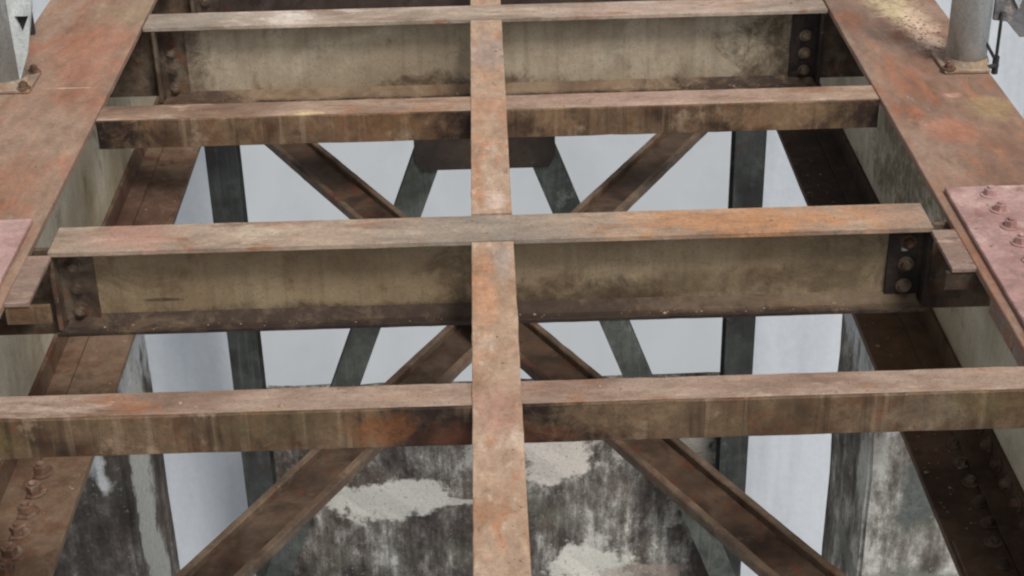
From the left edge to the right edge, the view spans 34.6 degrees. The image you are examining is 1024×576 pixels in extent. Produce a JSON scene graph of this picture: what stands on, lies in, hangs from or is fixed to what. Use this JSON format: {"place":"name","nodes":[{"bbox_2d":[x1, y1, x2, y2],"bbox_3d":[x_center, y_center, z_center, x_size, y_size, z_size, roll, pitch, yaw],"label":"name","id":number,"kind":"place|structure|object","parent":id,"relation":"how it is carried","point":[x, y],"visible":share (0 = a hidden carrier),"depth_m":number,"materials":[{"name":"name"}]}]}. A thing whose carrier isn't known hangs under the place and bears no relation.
{"place":"outdoors","nodes":[
{"label":"outdoors","id":0,"kind":"place"},
{"bbox_2d":[240,107,1023,385],"bbox_3d":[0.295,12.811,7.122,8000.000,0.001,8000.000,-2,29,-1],"label":"water","id":1,"kind":"structure","parent":0,"point":[695,176],"depth_m":33.24,"materials":[{"name":"grey liquid"}]},
{"bbox_2d":[53,334,179,575],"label":"concrete pillar","id":2,"kind":"structure","parent":1,"relation":"in","point":[122,524],"depth_m":5.12,"materials":[{"name":"grey concrete"}]},
{"bbox_2d":[32,0,255,575],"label":"pale pylon","id":3,"kind":"object","parent":1,"relation":"in","point":[207,497],"visible":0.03,"depth_m":11.57,"materials":[{"name":"white paint"}]},
{"bbox_2d":[204,130,766,575],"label":"steel tower","id":4,"kind":"structure","parent":1,"relation":"in","point":[430,158],"depth_m":10.34,"materials":[{"name":"grey metal"}]},
{"bbox_2d":[0,0,200,575],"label":"bridge girder","id":5,"kind":"object","parent":4,"relation":"on","point":[86,181],"visible":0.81,"depth_m":4.36,"materials":[{"name":"metal"}]},
{"bbox_2d":[0,0,41,93],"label":"railing post","id":6,"kind":"object","parent":5,"relation":"on","point":[17,27],"visible":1,"depth_m":4.38,"materials":[{"name":"metal"}]},
{"bbox_2d":[4,256,52,324],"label":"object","id":7,"kind":"object","parent":5,"relation":"attached to","point":[20,309],"visible":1,"depth_m":3.44,"materials":[{"name":"metal"}]},
{"bbox_2d":[190,0,656,12],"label":"floor beam","id":8,"kind":"structure","parent":5,"relation":"attached to","point":[201,6],"depth_m":5.58,"materials":[{"name":"metal"}]},
{"bbox_2d":[174,132,707,575],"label":"diagonal brace","id":9,"kind":"object","parent":5,"relation":"attached to","point":[256,536],"visible":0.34,"depth_m":4.07,"materials":[{"name":"brown metal"}]},
{"bbox_2d":[142,0,827,104],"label":"floor beam","id":10,"kind":"structure","parent":5,"relation":"attached to","point":[389,53],"depth_m":4.95,"materials":[{"name":"metal"}]},
{"bbox_2d":[470,0,500,5],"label":"stringer","id":11,"kind":"object","parent":10,"relation":"attached to","point":[485,2],"visible":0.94,"depth_m":4.98,"materials":[{"name":"metal"}]},
{"bbox_2d":[470,20,511,215],"bbox_3d":[-0.061,-0.448,4.303,0.094,0.075,1.278,-2,29,-1],"label":"stringer","id":12,"kind":"object","parent":10,"relation":"attached to","point":[488,116],"visible":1,"depth_m":4.17,"materials":[{"name":"metal"}]},
{"bbox_2d":[95,85,879,148],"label":"cross beam","id":13,"kind":"structure","parent":5,"relation":"attached to","point":[439,118],"depth_m":4.28,"materials":[{"name":"brown metal"}]},
{"bbox_2d":[47,203,933,336],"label":"floor beam","id":14,"kind":"structure","parent":5,"relation":"attached to","point":[403,272],"depth_m":3.70,"materials":[{"name":"orange metal"}]},
{"bbox_2d":[471,241,530,575],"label":"stringer","id":15,"kind":"object","parent":14,"relation":"attached to","point":[496,383],"visible":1,"depth_m":2.98,"materials":[{"name":"metal"}]},
{"bbox_2d":[0,366,1023,459],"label":"cross beam","id":16,"kind":"structure","parent":5,"relation":"attached to","point":[586,410],"depth_m":3.06,"materials":[{"name":"brown metal"}]},
{"bbox_2d":[3,1,1023,573],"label":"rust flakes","id":17,"kind":"object","parent":5,"relation":"on","point":[597,227],"visible":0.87,"depth_m":3.99,"materials":[{"name":"brown metal"}]},
{"bbox_2d":[265,143,845,575],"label":"diagonal brace","id":18,"kind":"object","parent":5,"relation":"attached to","point":[735,519],"visible":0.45,"depth_m":3.92,"materials":[{"name":"orange metal"}]},
{"bbox_2d":[776,0,1023,575],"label":"bridge girder","id":19,"kind":"object","parent":4,"relation":"on","point":[894,156],"visible":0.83,"depth_m":4.08,"materials":[{"name":"metal"}]},
{"bbox_2d":[931,229,976,289],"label":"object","id":20,"kind":"object","parent":19,"relation":"attached to","point":[960,274],"visible":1,"depth_m":3.48,"materials":[{"name":"metal"}]},
{"bbox_2d":[931,0,993,73],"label":"railing post","id":21,"kind":"object","parent":19,"relation":"on","point":[965,52],"visible":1,"depth_m":4.38,"materials":[{"name":"metal"}]},
{"bbox_2d":[986,0,1023,74],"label":"tie rod","id":22,"kind":"object","parent":19,"relation":"attached to","point":[1011,12],"visible":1,"depth_m":4.38,"materials":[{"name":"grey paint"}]},
{"bbox_2d":[266,372,719,575],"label":"pier wall","id":23,"kind":"structure","parent":1,"relation":"in","point":[598,507],"depth_m":11.29,"materials":[{"name":"concrete"}]},
{"bbox_2d":[740,0,1023,575],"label":"pale pylon","id":24,"kind":"object","parent":1,"relation":"in","point":[787,479],"visible":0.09,"depth_m":11.32,"materials":[{"name":"white paint"}]},
{"bbox_2d":[821,314,958,575],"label":"concrete pillar","id":25,"kind":"structure","parent":1,"relation":"in","point":[880,519],"depth_m":5.18,"materials":[{"name":"grey concrete"}]}
]}

